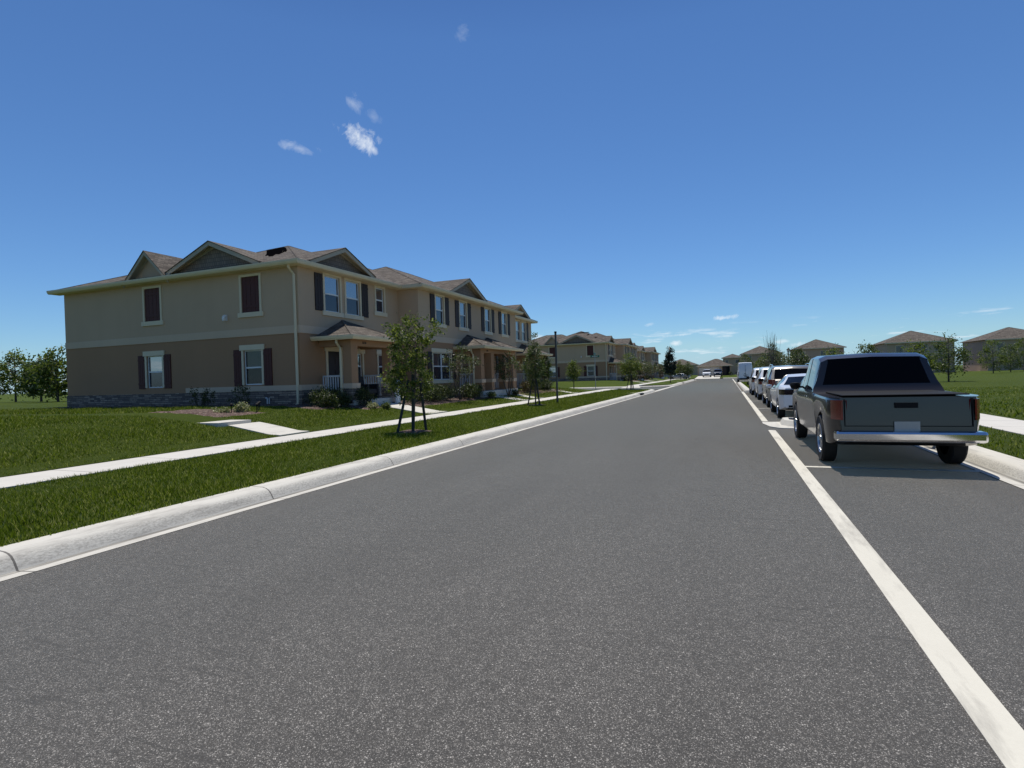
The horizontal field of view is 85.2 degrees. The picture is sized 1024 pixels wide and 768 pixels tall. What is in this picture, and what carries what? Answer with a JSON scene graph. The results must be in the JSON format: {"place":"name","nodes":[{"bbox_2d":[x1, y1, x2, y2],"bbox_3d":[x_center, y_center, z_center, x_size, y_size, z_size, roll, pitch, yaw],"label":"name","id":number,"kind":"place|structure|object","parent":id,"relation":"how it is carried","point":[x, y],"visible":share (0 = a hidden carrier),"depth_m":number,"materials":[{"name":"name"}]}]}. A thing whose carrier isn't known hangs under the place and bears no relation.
{"place":"outdoors","nodes":[
{"label":"outdoors","id":0,"kind":"place"},
{"bbox_2d":[0,386,594,476],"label":"lawn","id":1,"kind":"structure","parent":0,"point":[192,418],"depth_m":13.96,"materials":[{"name":"green plant"}]},
{"bbox_2d":[0,347,33,401],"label":"street tree","id":2,"kind":"object","parent":1,"relation":"on","point":[6,374],"visible":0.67,"depth_m":62.35,"materials":[{"name":"green plant"}]},
{"bbox_2d":[5,352,63,401],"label":"street tree","id":3,"kind":"object","parent":1,"relation":"on","point":[33,391],"visible":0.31,"depth_m":54.74,"materials":[{"name":"green plant"}]},
{"bbox_2d":[18,345,67,401],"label":"street tree","id":4,"kind":"object","parent":1,"relation":"on","point":[49,366],"visible":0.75,"depth_m":50.12,"materials":[{"name":"green plant"}]},
{"bbox_2d":[41,404,294,408],"bbox_3d":[-15.267,0.981,24.027,14.276,0.090,1.759,-1,1,21],"label":"mulch bed","id":5,"kind":"object","parent":1,"relation":"on","point":[226,405],"visible":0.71,"depth_m":23.43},
{"bbox_2d":[189,386,215,405],"bbox_3d":[-12.523,0.527,22.471,1.144,0.901,1.076,-1,1,21],"label":"shrub","id":6,"kind":"object","parent":5,"relation":"on","point":[204,395],"visible":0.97,"depth_m":22.40,"materials":[{"name":"green plant"}]},
{"bbox_2d":[226,385,249,405],"bbox_3d":[-10.512,0.455,21.595,0.926,0.983,0.740,-1,1,21],"label":"shrub","id":7,"kind":"object","parent":5,"relation":"on","point":[241,397],"visible":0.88,"depth_m":21.57,"materials":[{"name":"green plant"}]},
{"bbox_2d":[151,409,261,416],"bbox_3d":[-10.003,0.954,18.295,3.476,0.217,2.046,-1,1,21],"label":"mulch bed","id":8,"kind":"object","parent":1,"relation":"on","point":[206,412],"visible":0.75,"depth_m":17.77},
{"bbox_2d":[211,406,230,412],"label":"shrub","id":9,"kind":"object","parent":8,"relation":"on","point":[225,409],"visible":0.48,"depth_m":17.85,"materials":[{"name":"green plant"}]},
{"bbox_2d":[233,401,250,411],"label":"shrub","id":10,"kind":"object","parent":8,"relation":"on","point":[240,406],"visible":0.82,"depth_m":18.26,"materials":[{"name":"green plant"}]},
{"bbox_2d":[200,420,308,437],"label":"entry walk","id":11,"kind":"structure","parent":1,"relation":"on","point":[265,428],"depth_m":15.64,"materials":[{"name":"concrete"}]},
{"bbox_2d":[46,240,552,406],"bbox_3d":[-8.826,-3.242,37.419,18.010,8.456,29.360,-1,1,21],"label":"townhouse row","id":12,"kind":"object","parent":1,"relation":"on","point":[287,325],"visible":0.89,"depth_m":24.83,"materials":[{"name":"beige paint"}]},
{"bbox_2d":[141,285,163,325],"bbox_3d":[-16.194,-3.518,25.077,1.390,1.770,0.115,-1,1,21],"label":"window","id":13,"kind":"structure","parent":12,"relation":"in","point":[152,304],"depth_m":25.08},
{"bbox_2d":[143,350,164,387],"bbox_3d":[-16.100,-0.655,25.130,1.350,1.660,0.150,-1,1,21],"label":"window","id":14,"kind":"structure","parent":12,"relation":"in","point":[155,358],"depth_m":25.19,"materials":[{"name":"glass"}]},
{"bbox_2d":[237,273,263,317],"bbox_3d":[-10.799,-3.656,22.993,1.360,1.770,0.115,-1,1,21],"label":"window","id":15,"kind":"structure","parent":12,"relation":"in","point":[250,298],"depth_m":23.00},
{"bbox_2d":[239,344,264,384],"bbox_3d":[-10.687,-0.794,23.094,1.320,1.660,0.250,-1,1,21],"label":"window","id":16,"kind":"structure","parent":12,"relation":"in","point":[254,363],"depth_m":23.18,"materials":[{"name":"grey glass"}]},
{"bbox_2d":[322,272,343,317],"bbox_3d":[-7.770,-3.818,24.038,0.155,1.810,1.390,-1,1,21],"label":"window","id":17,"kind":"structure","parent":12,"relation":"in","point":[330,284],"depth_m":24.10,"materials":[{"name":"glass"}]},
{"bbox_2d":[328,351,339,390],"bbox_3d":[-7.692,-0.362,24.087,0.080,2.076,0.872,-1,1,21],"label":"door","id":18,"kind":"structure","parent":12,"relation":"in","point":[333,357],"depth_m":24.11,"materials":[{"name":"wood"}]},
{"bbox_2d":[344,277,363,320],"bbox_3d":[-7.259,-3.849,25.363,0.155,1.810,1.390,-1,1,21],"label":"window","id":19,"kind":"structure","parent":12,"relation":"in","point":[351,298],"depth_m":25.41,"materials":[{"name":"blue glass"}]},
{"bbox_2d":[357,349,365,382],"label":"window","id":20,"kind":"structure","parent":12,"relation":"in","point":[359,351],"depth_m":25.87,"materials":[{"name":"white plastic"}]},
{"bbox_2d":[358,376,378,397],"bbox_3d":[-6.333,0.144,24.154,0.797,0.960,0.840,-1,1,21],"label":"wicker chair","id":21,"kind":"object","parent":12,"relation":"on","point":[374,388],"visible":0.43,"depth_m":24.31,"materials":[{"name":"wicker"}]},
{"bbox_2d":[376,350,381,381],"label":"window","id":22,"kind":"structure","parent":12,"relation":"in","point":[379,352],"depth_m":27.19,"materials":[{"name":"glass"}]},
{"bbox_2d":[374,285,387,316],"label":"window","id":23,"kind":"structure","parent":12,"relation":"in","point":[378,293],"depth_m":27.41,"materials":[{"name":"white plastic"}]},
{"bbox_2d":[434,293,446,327],"bbox_3d":[-3.982,-4.006,30.527,0.155,1.810,1.310,-1,1,21],"label":"window","id":24,"kind":"structure","parent":12,"relation":"in","point":[439,307],"depth_m":30.67,"materials":[{"name":"glass"}]},
{"bbox_2d":[431,348,453,383],"bbox_3d":[-3.855,-0.989,30.655,0.155,1.890,2.430,-1,1,21],"label":"window","id":25,"kind":"structure","parent":12,"relation":"in","point":[439,376],"depth_m":30.61,"materials":[{"name":"glass"}]},
{"bbox_2d":[458,300,468,331],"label":"window","id":26,"kind":"structure","parent":12,"relation":"in","point":[463,316],"depth_m":33.36,"materials":[{"name":"glass"}]},
{"bbox_2d":[484,306,492,334],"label":"window","id":27,"kind":"structure","parent":12,"relation":"in","point":[486,313],"depth_m":36.82,"materials":[{"name":"glass"}]},
{"bbox_2d":[501,311,508,337],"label":"window","id":28,"kind":"structure","parent":12,"relation":"in","point":[503,316],"depth_m":39.56,"materials":[{"name":"glass"}]},
{"bbox_2d":[515,319,521,342],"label":"window","id":29,"kind":"structure","parent":12,"relation":"in","point":[516,321],"depth_m":45.52,"materials":[{"name":"glass"}]},
{"bbox_2d":[521,321,526,342],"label":"window","id":30,"kind":"structure","parent":12,"relation":"in","point":[523,325],"depth_m":46.84,"materials":[{"name":"glass"}]},
{"bbox_2d":[286,403,346,409],"bbox_3d":[-7.652,0.871,21.487,1.943,0.214,1.974,-1,1,21],"label":"mulch bed","id":31,"kind":"object","parent":1,"relation":"on","point":[306,406],"visible":0.59,"depth_m":21.09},
{"bbox_2d":[300,385,347,405],"bbox_3d":[-7.344,0.438,21.992,1.252,0.904,2.306,-1,1,21],"label":"hedge","id":32,"kind":"object","parent":31,"relation":"on","point":[312,398],"visible":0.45,"depth_m":21.55,"materials":[{"name":"green plant"}]},
{"bbox_2d":[315,388,355,407],"bbox_3d":[-6.928,0.564,21.558,1.220,0.795,1.745,-1,1,21],"label":"hedge","id":33,"kind":"object","parent":31,"relation":"on","point":[327,401],"visible":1,"depth_m":21.28,"materials":[{"name":"green plant"}]},
{"bbox_2d":[335,404,378,409],"bbox_3d":[-6.211,0.923,22.732,1.944,0.266,1.652,-1,1,21],"label":"mulch bed","id":34,"kind":"object","parent":1,"relation":"on","point":[359,406],"visible":0.39,"depth_m":22.19,"materials":[{"name":"soil"}]},
{"bbox_2d":[354,387,377,405],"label":"shrub","id":35,"kind":"object","parent":34,"relation":"on","point":[363,396],"visible":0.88,"depth_m":22.69,"materials":[{"name":"green plant"}]},
{"bbox_2d":[365,401,379,408],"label":"shrub","id":36,"kind":"object","parent":34,"relation":"on","point":[373,405],"visible":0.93,"depth_m":22.21,"materials":[{"name":"green plant"}]},
{"bbox_2d":[380,401,390,408],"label":"shrub","id":37,"kind":"object","parent":1,"relation":"on","point":[386,405],"visible":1,"depth_m":22.51,"materials":[{"name":"green plant"}]},
{"bbox_2d":[377,402,446,413],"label":"entry walk","id":38,"kind":"structure","parent":1,"relation":"on","point":[406,407],"depth_m":23.54,"materials":[{"name":"concrete"}]},
{"bbox_2d":[391,395,496,406],"bbox_3d":[-3.337,0.813,29.065,1.956,0.285,9.545,-1,1,21],"label":"mulch bed","id":39,"kind":"object","parent":1,"relation":"on","point":[442,401],"visible":0.29,"depth_m":27.60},
{"bbox_2d":[415,383,458,401],"bbox_3d":[-3.795,0.379,27.116,1.298,0.974,4.038,-1,1,21],"label":"hedge","id":40,"kind":"object","parent":39,"relation":"on","point":[442,391],"visible":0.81,"depth_m":27.14,"materials":[{"name":"green plant"}]},
{"bbox_2d":[438,342,486,399],"bbox_3d":[-2.724,-0.657,29.029,2.383,2.937,2.116,-2,1,-41],"label":"crepe myrtle","id":41,"kind":"object","parent":39,"relation":"on","point":[465,371],"visible":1,"depth_m":28.65,"materials":[{"name":"green plant"}]},
{"bbox_2d":[456,383,484,398],"bbox_3d":[-2.289,0.338,30.537,1.214,0.889,2.493,-1,1,21],"label":"hedge","id":42,"kind":"object","parent":39,"relation":"on","point":[470,391],"visible":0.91,"depth_m":30.08,"materials":[{"name":"green plant"}]},
{"bbox_2d":[484,390,496,397],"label":"shrub","id":43,"kind":"object","parent":39,"relation":"on","point":[492,394],"visible":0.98,"depth_m":31.70,"materials":[{"name":"green plant"}]},
{"bbox_2d":[519,388,555,394],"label":"mulch bed","id":44,"kind":"object","parent":1,"relation":"on","point":[540,390],"visible":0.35,"depth_m":41.48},
{"bbox_2d":[519,378,541,391],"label":"hedge","id":45,"kind":"object","parent":44,"relation":"on","point":[525,387],"visible":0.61,"depth_m":38.72,"materials":[{"name":"green plant"}]},
{"bbox_2d":[538,357,553,379],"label":"street tree","id":46,"kind":"object","parent":44,"relation":"on","point":[548,364],"visible":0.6,"depth_m":46.22,"materials":[{"name":"green plant"}]},
{"bbox_2d":[540,378,554,389],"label":"hedge","id":47,"kind":"object","parent":44,"relation":"on","point":[547,384],"visible":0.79,"depth_m":43.60,"materials":[{"name":"green plant"}]},
{"bbox_2d":[565,360,583,387],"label":"street tree","id":48,"kind":"object","parent":1,"relation":"on","point":[572,367],"visible":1,"depth_m":51.81,"materials":[{"name":"green plant"}]},
{"bbox_2d":[0,389,615,488],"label":"sidewalk","id":49,"kind":"structure","parent":0,"point":[20,480],"depth_m":11.83,"materials":[{"name":"concrete"}]},
{"bbox_2d":[0,379,1004,767],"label":"road","id":50,"kind":"structure","parent":0,"point":[676,577],"depth_m":3.58,"materials":[{"name":"grey asphalt"}]},
{"bbox_2d":[0,381,1023,546],"bbox_3d":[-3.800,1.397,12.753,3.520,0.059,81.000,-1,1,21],"label":"lawn","id":51,"kind":"structure","parent":0,"point":[95,483],"depth_m":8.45,"materials":[{"name":"green plant"}]},
{"bbox_2d":[395,429,430,433],"bbox_3d":[-2.781,1.333,15.485,1.241,0.080,1.289,-1,1,21],"label":"mulch bed","id":52,"kind":"object","parent":51,"relation":"on","point":[416,431],"visible":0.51,"depth_m":15.29,"materials":[{"name":"soil"}]},
{"bbox_2d":[375,309,446,432],"bbox_3d":[-2.800,-0.278,15.343,1.892,3.502,1.954,-1,1,21],"label":"young oak","id":53,"kind":"object","parent":52,"relation":"on","point":[400,371],"visible":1,"depth_m":15.21,"materials":[{"name":"green plant"}]},
{"bbox_2d":[520,332,547,404],"bbox_3d":[1.130,-0.728,28.048,1.524,3.823,1.450,-1,1,21],"label":"young oak","id":54,"kind":"object","parent":51,"relation":"on","point":[536,376],"visible":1,"depth_m":27.94,"materials":[{"name":"green plant"}]},
{"bbox_2d":[554,331,557,401],"bbox_3d":[2.446,-0.817,30.640,0.134,4.150,0.760,-2,1,7],"label":"sign post","id":55,"kind":"object","parent":51,"relation":"on","point":[555,335],"visible":0.91,"depth_m":30.62,"materials":[{"name":"metal"}]},
{"bbox_2d":[613,351,642,389],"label":"young oak","id":56,"kind":"object","parent":51,"relation":"on","point":[624,367],"visible":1,"depth_m":49.68,"materials":[{"name":"green plant"}]},
{"bbox_2d":[735,353,759,368],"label":"street tree","id":57,"kind":"object","parent":51,"relation":"on","point":[743,357],"visible":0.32,"depth_m":90.22,"materials":[{"name":"green plant"}]},
{"bbox_2d":[0,365,1023,581],"bbox_3d":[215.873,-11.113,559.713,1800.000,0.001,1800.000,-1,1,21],"label":"ground","id":58,"kind":"structure","parent":0,"point":[5,397],"depth_m":108.02,"materials":[{"name":"green plant"}]},
{"bbox_2d":[0,389,656,580],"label":"curb","id":59,"kind":"structure","parent":58,"relation":"on","point":[29,556],"depth_m":7.01,"materials":[{"name":"concrete"}]},
{"bbox_2d":[577,379,694,388],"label":"curb","id":60,"kind":"structure","parent":58,"relation":"on","point":[676,384],"depth_m":67.05,"materials":[{"name":"concrete"}]},
{"bbox_2d":[676,360,687,378],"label":"street tree","id":61,"kind":"object","parent":58,"relation":"on","point":[680,366],"visible":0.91,"depth_m":118.67,"materials":[{"name":"green plant"}]},
{"bbox_2d":[735,382,748,391],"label":"curb","id":62,"kind":"structure","parent":58,"relation":"on","point":[744,387],"depth_m":50.60,"materials":[{"name":"concrete"}]},
{"bbox_2d":[872,331,957,372],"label":"house","id":63,"kind":"structure","parent":58,"relation":"on","point":[895,344],"depth_m":99.49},
{"bbox_2d":[916,445,1023,488],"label":"curb","id":64,"kind":"structure","parent":58,"relation":"on","point":[1009,469],"depth_m":8.45,"materials":[{"name":"concrete"}]},
{"bbox_2d":[960,327,1023,370],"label":"house","id":65,"kind":"structure","parent":58,"relation":"on","point":[1007,335],"depth_m":99.24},
{"bbox_2d":[0,0,1023,393],"label":"sky","id":66,"kind":"structure","parent":0,"point":[705,180],"materials":[{"name":"blue"}]},
{"bbox_2d":[539,378,667,387],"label":"lawn","id":67,"kind":"structure","parent":0,"point":[602,383],"depth_m":72.59,"materials":[{"name":"green plant"}]},
{"bbox_2d":[531,331,645,381],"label":"townhouse row","id":68,"kind":"object","parent":67,"relation":"on","point":[580,347],"visible":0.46,"depth_m":83.15,"materials":[{"name":"beige paint"}]},
{"bbox_2d":[548,347,554,358],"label":"window","id":69,"kind":"structure","parent":68,"relation":"in","point":[552,349],"depth_m":84.07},
{"bbox_2d":[586,345,593,356],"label":"window","id":70,"kind":"structure","parent":68,"relation":"in","point":[589,348],"depth_m":82.00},
{"bbox_2d":[586,364,594,375],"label":"window","id":71,"kind":"structure","parent":68,"relation":"in","point":[591,368],"depth_m":82.12,"materials":[{"name":"glass"}]},
{"bbox_2d":[636,359,648,379],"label":"crepe myrtle","id":72,"kind":"object","parent":67,"relation":"on","point":[640,372],"visible":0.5,"depth_m":90.74,"materials":[{"name":"green plant"}]},
{"bbox_2d":[643,361,652,379],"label":"crepe myrtle","id":73,"kind":"object","parent":67,"relation":"on","point":[650,367],"visible":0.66,"depth_m":96.92,"materials":[{"name":"green plant"}]},
{"bbox_2d":[587,387,666,389],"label":"side street","id":74,"kind":"structure","parent":0,"point":[655,388],"depth_m":62.71,"materials":[{"name":"asphalt"}]},
{"bbox_2d":[645,379,689,384],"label":"lawn","id":75,"kind":"structure","parent":0,"point":[671,383],"depth_m":83.26,"materials":[{"name":"plant"}]},
{"bbox_2d":[661,346,676,382],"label":"magnolia","id":76,"kind":"object","parent":75,"relation":"on","point":[668,360],"visible":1,"depth_m":81.66,"materials":[{"name":"green plant"}]},
{"bbox_2d":[682,361,694,376],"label":"street tree","id":77,"kind":"object","parent":75,"relation":"on","point":[689,370],"visible":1,"depth_m":118.32,"materials":[{"name":"green plant"}]},
{"bbox_2d":[668,373,689,378],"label":"sedan","id":78,"kind":"object","parent":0,"point":[678,376],"visible":0.63,"depth_m":123.11,"materials":[{"name":"silver paint"}]},
{"bbox_2d":[695,375,720,378],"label":"driveway","id":79,"kind":"structure","parent":0,"point":[707,377],"depth_m":133.83,"materials":[{"name":"concrete"}]},
{"bbox_2d":[756,332,790,366],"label":"bare tree","id":80,"kind":"object","parent":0,"point":[773,360],"visible":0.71,"depth_m":63.40,"materials":[{"name":"green plant"}]},
{"bbox_2d":[664,367,962,378],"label":"lawn","id":81,"kind":"structure","parent":0,"point":[725,376],"depth_m":135.57,"materials":[{"name":"plant"}]},
{"bbox_2d":[636,345,663,378],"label":"townhouse row","id":82,"kind":"object","parent":81,"relation":"on","point":[649,354],"visible":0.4,"depth_m":119.55,"materials":[{"name":"beige paint"}]},
{"bbox_2d":[676,359,698,374],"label":"house","id":83,"kind":"structure","parent":81,"relation":"on","point":[694,365],"depth_m":204.89,"materials":[{"name":"paint"}]},
{"bbox_2d":[696,359,732,375],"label":"house","id":84,"kind":"structure","parent":81,"relation":"on","point":[724,367],"depth_m":145.40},
{"bbox_2d":[699,367,718,375],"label":"garage door","id":85,"kind":"structure","parent":84,"relation":"in","point":[711,368],"depth_m":145.71,"materials":[{"name":"white"}]},
{"bbox_2d":[721,354,740,374],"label":"house","id":86,"kind":"structure","parent":81,"relation":"on","point":[732,359],"depth_m":165.40,"materials":[{"name":"paint"}]},
{"bbox_2d":[739,346,781,368],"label":"house","id":87,"kind":"structure","parent":81,"relation":"on","point":[754,354],"depth_m":138.70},
{"bbox_2d":[790,339,846,363],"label":"house","id":88,"kind":"structure","parent":81,"relation":"on","point":[813,348],"depth_m":116.12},
{"bbox_2d":[734,379,1023,729],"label":"parking bay","id":89,"kind":"object","parent":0,"point":[948,547],"visible":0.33,"depth_m":5.23,"materials":[{"name":"grey asphalt"}]},
{"bbox_2d":[735,362,752,381],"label":"delivery van","id":90,"kind":"object","parent":89,"relation":"on","point":[745,369],"visible":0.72,"depth_m":76.12,"materials":[{"name":"white paint"}]},
{"bbox_2d":[746,368,759,394],"bbox_3d":[16.977,-0.226,37.256,2.370,1.788,4.974,-1,1,21],"label":"parked suv","id":91,"kind":"object","parent":89,"relation":"on","point":[754,373],"visible":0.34,"depth_m":35.72,"materials":[{"name":"white paint"}]},
{"bbox_2d":[751,367,768,399],"bbox_3d":[14.750,-0.091,31.257,2.370,1.788,4.974,-1,1,21],"label":"parked suv","id":92,"kind":"object","parent":89,"relation":"on","point":[762,371],"visible":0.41,"depth_m":29.78,"materials":[{"name":"white paint"}]},
{"bbox_2d":[762,417,793,428],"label":"parking island","id":93,"kind":"structure","parent":89,"relation":"on","point":[786,423],"depth_m":15.79,"materials":[{"name":"concrete"}]},
{"bbox_2d":[758,363,808,406],"bbox_3d":[12.386,0.023,24.989,2.370,1.844,4.974,-1,1,21],"label":"parked suv","id":94,"kind":"object","parent":89,"relation":"on","point":[774,375],"visible":0.41,"depth_m":23.23,"materials":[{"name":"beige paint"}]},
{"bbox_2d":[766,373,805,417],"bbox_3d":[10.160,0.352,19.455,2.270,1.446,4.734,-1,1,21],"label":"sedan","id":95,"kind":"object","parent":89,"relation":"on","point":[781,394],"visible":0.36,"depth_m":18.26,"materials":[{"name":"white paint"}]},
{"bbox_2d":[733,379,1023,767],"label":"road markings","id":96,"kind":"object","parent":89,"relation":"on","point":[1000,729],"visible":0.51,"depth_m":3.23,"materials":[{"name":"paint"}]},
{"bbox_2d":[790,352,988,463],"bbox_3d":[6.825,0.334,10.820,2.410,1.878,5.842,-1,1,21],"label":"pickup truck","id":97,"kind":"object","parent":89,"relation":"on","point":[878,399],"visible":1,"depth_m":8.69,"materials":[{"name":"grey paint"}]},
{"bbox_2d":[934,370,1023,420],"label":"lawn","id":98,"kind":"structure","parent":0,"point":[990,379],"depth_m":37.71,"materials":[{"name":"green plant"}]},
{"bbox_2d":[780,348,810,364],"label":"street tree","id":99,"kind":"object","parent":98,"relation":"on","point":[795,360],"visible":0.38,"depth_m":53.48,"materials":[{"name":"green plant"}]},
{"bbox_2d":[783,347,809,364],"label":"street tree","id":100,"kind":"object","parent":98,"relation":"on","point":[795,357],"visible":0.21,"depth_m":64.11,"materials":[{"name":"green plant"}]},
{"bbox_2d":[821,343,848,355],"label":"street tree","id":101,"kind":"object","parent":98,"relation":"on","point":[832,350],"visible":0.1,"depth_m":48.93,"materials":[{"name":"green plant"}]},
{"bbox_2d":[851,340,881,353],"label":"street tree","id":102,"kind":"object","parent":98,"relation":"on","point":[867,348],"visible":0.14,"depth_m":44.66,"materials":[{"name":"green plant"}]},
{"bbox_2d":[898,339,941,371],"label":"street tree","id":103,"kind":"object","parent":98,"relation":"on","point":[931,362],"visible":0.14,"depth_m":41.45,"materials":[{"name":"green plant"}]},
{"bbox_2d":[922,330,973,381],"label":"street tree","id":104,"kind":"object","parent":98,"relation":"on","point":[962,357],"visible":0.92,"depth_m":44.21,"materials":[{"name":"green plant"}]},
{"bbox_2d":[976,339,1010,372],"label":"street tree","id":105,"kind":"object","parent":98,"relation":"on","point":[991,343],"visible":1,"depth_m":73.63,"materials":[{"name":"green plant"}]},
{"bbox_2d":[997,344,1023,371],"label":"street tree","id":106,"kind":"object","parent":98,"relation":"on","point":[1009,365],"visible":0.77,"depth_m":78.58,"materials":[{"name":"green plant"}]},
{"bbox_2d":[1006,338,1023,369],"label":"street tree","id":107,"kind":"object","parent":98,"relation":"on","point":[1018,344],"visible":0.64,"depth_m":82.30,"materials":[{"name":"green plant"}]},
{"bbox_2d":[976,426,1023,459],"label":"lawn","id":108,"kind":"structure","parent":0,"point":[1005,447],"depth_m":10.04,"materials":[{"name":"green plant"}]},
{"bbox_2d":[979,413,1023,434],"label":"sidewalk","id":109,"kind":"structure","parent":0,"point":[1015,426],"depth_m":12.95,"materials":[{"name":"concrete"}]},
{"bbox_3d":[-0.836,0.683,35.281,2.144,0.318,1.744,-1,1,21],"label":"mulch bed","id":110,"kind":"object","parent":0,"visible":0},
{"bbox_2d":[494,350,521,395],"bbox_3d":[-0.289,-0.694,34.361,2.144,2.821,1.906,-2,1,-17],"label":"crepe myrtle","id":111,"kind":"object","parent":110,"relation":"on","point":[499,365],"visible":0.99,"depth_m":34.26,"materials":[{"name":"green plant"}]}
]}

